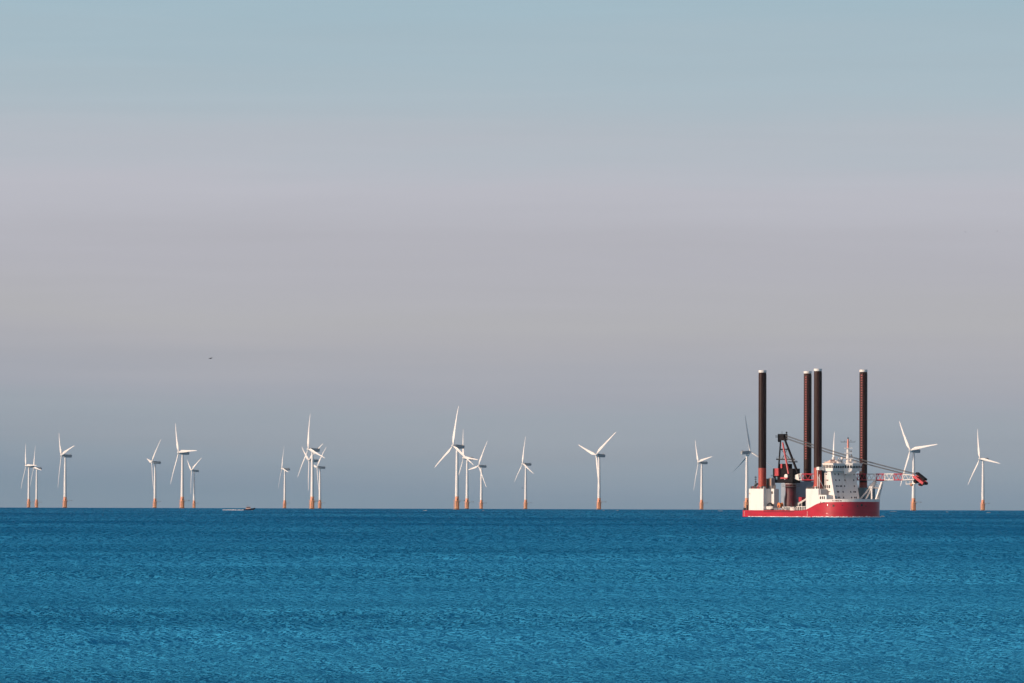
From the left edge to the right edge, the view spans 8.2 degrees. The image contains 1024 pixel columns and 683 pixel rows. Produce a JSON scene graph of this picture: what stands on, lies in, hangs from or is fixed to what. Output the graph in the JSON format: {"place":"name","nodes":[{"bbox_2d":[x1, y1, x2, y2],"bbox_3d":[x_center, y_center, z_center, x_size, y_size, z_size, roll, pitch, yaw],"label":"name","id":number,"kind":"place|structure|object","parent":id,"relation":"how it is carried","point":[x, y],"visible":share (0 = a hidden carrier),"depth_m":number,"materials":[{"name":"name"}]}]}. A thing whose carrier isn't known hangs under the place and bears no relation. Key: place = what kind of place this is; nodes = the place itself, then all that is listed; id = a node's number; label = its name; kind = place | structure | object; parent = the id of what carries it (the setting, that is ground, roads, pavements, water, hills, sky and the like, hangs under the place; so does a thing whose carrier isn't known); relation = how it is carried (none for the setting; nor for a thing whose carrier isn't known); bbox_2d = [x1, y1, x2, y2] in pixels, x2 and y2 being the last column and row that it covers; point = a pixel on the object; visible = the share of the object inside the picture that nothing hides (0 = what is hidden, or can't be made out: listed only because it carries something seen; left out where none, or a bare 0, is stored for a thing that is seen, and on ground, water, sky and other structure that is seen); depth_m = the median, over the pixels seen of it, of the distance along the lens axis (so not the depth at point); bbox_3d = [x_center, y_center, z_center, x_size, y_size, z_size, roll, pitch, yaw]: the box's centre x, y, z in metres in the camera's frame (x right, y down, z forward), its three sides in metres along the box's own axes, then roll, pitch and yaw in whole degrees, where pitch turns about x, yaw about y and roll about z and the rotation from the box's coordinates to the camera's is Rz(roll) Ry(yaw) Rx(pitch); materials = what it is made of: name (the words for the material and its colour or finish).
{"place":"outdoors","nodes":[
{"label":"outdoors","id":0,"kind":"place"},
{"bbox_2d":[0,507,1023,682],"bbox_3d":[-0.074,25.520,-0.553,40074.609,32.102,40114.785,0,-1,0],"label":"sea","id":1,"kind":"structure","parent":0,"point":[215,595],"depth_m":716.79,"materials":[{"name":"liquid"}]},
{"bbox_2d":[21,446,36,507],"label":"wind turbine","id":2,"kind":"object","parent":1,"relation":"in","point":[29,466],"visible":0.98,"depth_m":12050.28,"materials":[{"name":"white paint"}]},
{"bbox_2d":[30,453,41,507],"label":"wind turbine","id":3,"kind":"object","parent":1,"relation":"in","point":[36,497],"visible":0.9,"depth_m":12669.24,"materials":[{"name":"white paint"}]},
{"bbox_2d":[58,439,72,507],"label":"wind turbine","id":4,"kind":"object","parent":1,"relation":"in","point":[64,500],"visible":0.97,"depth_m":9590.52,"materials":[{"name":"white paint"}]},
{"bbox_2d":[147,440,160,507],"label":"wind turbine","id":5,"kind":"object","parent":1,"relation":"in","point":[154,488],"visible":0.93,"depth_m":10968.75,"materials":[{"name":"white paint"}]},
{"bbox_2d":[170,423,196,507],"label":"wind turbine","id":6,"kind":"object","parent":1,"relation":"in","point":[182,453],"visible":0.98,"depth_m":9006.64,"materials":[{"name":"white paint"}]},
{"bbox_2d":[187,460,199,507],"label":"wind turbine","id":7,"kind":"object","parent":1,"relation":"in","point":[193,502],"visible":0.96,"depth_m":13321.14,"materials":[{"name":"white paint"}]},
{"bbox_2d":[278,451,289,507],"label":"wind turbine","id":8,"kind":"object","parent":1,"relation":"in","point":[285,471],"visible":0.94,"depth_m":12690.64,"materials":[{"name":"white paint"}]},
{"bbox_2d":[298,418,323,508],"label":"wind turbine","id":9,"kind":"object","parent":1,"relation":"in","point":[312,501],"visible":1,"depth_m":8443.87,"materials":[{"name":"white paint"}]},
{"bbox_2d":[302,446,320,480],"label":"wind turbine","id":10,"kind":"object","parent":1,"relation":"in","point":[309,459],"visible":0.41,"depth_m":10437.76,"materials":[{"name":"white paint"}]},
{"bbox_2d":[314,448,325,507],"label":"wind turbine","id":11,"kind":"object","parent":1,"relation":"in","point":[319,485],"visible":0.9,"depth_m":12166.92,"materials":[{"name":"white paint"}]},
{"bbox_2d":[434,406,471,509],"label":"wind turbine","id":12,"kind":"object","parent":1,"relation":"in","point":[457,448],"visible":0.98,"depth_m":7912.84,"materials":[{"name":"white paint"}]},
{"bbox_2d":[459,443,477,508],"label":"wind turbine","id":13,"kind":"object","parent":1,"relation":"in","point":[467,502],"visible":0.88,"depth_m":9894.27,"materials":[{"name":"white paint"}]},
{"bbox_2d":[468,443,486,508],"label":"wind turbine","id":14,"kind":"object","parent":1,"relation":"in","point":[481,489],"visible":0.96,"depth_m":11712.24,"materials":[{"name":"white paint"}]},
{"bbox_2d":[514,436,533,508],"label":"wind turbine","id":15,"kind":"object","parent":1,"relation":"in","point":[525,502],"visible":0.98,"depth_m":11138.20,"materials":[{"name":"white paint"}]},
{"bbox_2d":[579,432,615,509],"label":"wind turbine","id":16,"kind":"object","parent":1,"relation":"in","point":[598,504],"visible":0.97,"depth_m":9241.78,"materials":[{"name":"white paint"}]},
{"bbox_2d":[694,441,711,509],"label":"wind turbine","id":17,"kind":"object","parent":1,"relation":"in","point":[701,461],"visible":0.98,"depth_m":10641.68,"materials":[{"name":"white paint"}]},
{"bbox_2d":[733,417,768,509],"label":"wind turbine","id":18,"kind":"object","parent":1,"relation":"in","point":[747,453],"visible":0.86,"depth_m":8660.24,"materials":[{"name":"white paint"}]},
{"bbox_2d":[748,516,880,516],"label":"bow wave","id":19,"kind":"object","parent":1,"relation":"on","point":[803,516],"visible":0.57,"depth_m":4052.95,"materials":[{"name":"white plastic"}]},
{"bbox_2d":[743,369,927,516],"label":"jack up ship","id":20,"kind":"object","parent":1,"relation":"on","point":[830,488],"visible":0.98,"depth_m":4064.11,"materials":[{"name":"red paint"}]},
{"bbox_2d":[766,503,773,509],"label":"rescue boat","id":21,"kind":"object","parent":20,"relation":"on","point":[769,506],"visible":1,"depth_m":4085.50,"materials":[{"name":"white paint"}]},
{"bbox_2d":[777,503,783,509],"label":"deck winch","id":22,"kind":"object","parent":20,"relation":"on","point":[780,505],"visible":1,"depth_m":4076.55,"materials":[{"name":"orange metal"}]},
{"bbox_2d":[799,497,804,505],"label":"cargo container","id":23,"kind":"object","parent":20,"relation":"on","point":[801,499],"visible":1,"depth_m":4081.34,"materials":[{"name":"red metal"}]},
{"bbox_2d":[899,421,936,510],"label":"wind turbine","id":24,"kind":"object","parent":1,"relation":"in","point":[914,450],"visible":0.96,"depth_m":8332.17,"materials":[{"name":"white paint"}]},
{"bbox_2d":[968,429,999,510],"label":"wind turbine","id":25,"kind":"object","parent":1,"relation":"in","point":[982,505],"visible":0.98,"depth_m":9766.50,"materials":[{"name":"white paint"}]},
{"bbox_2d":[0,0,1023,509],"label":"sky","id":26,"kind":"structure","parent":0,"point":[562,225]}
]}

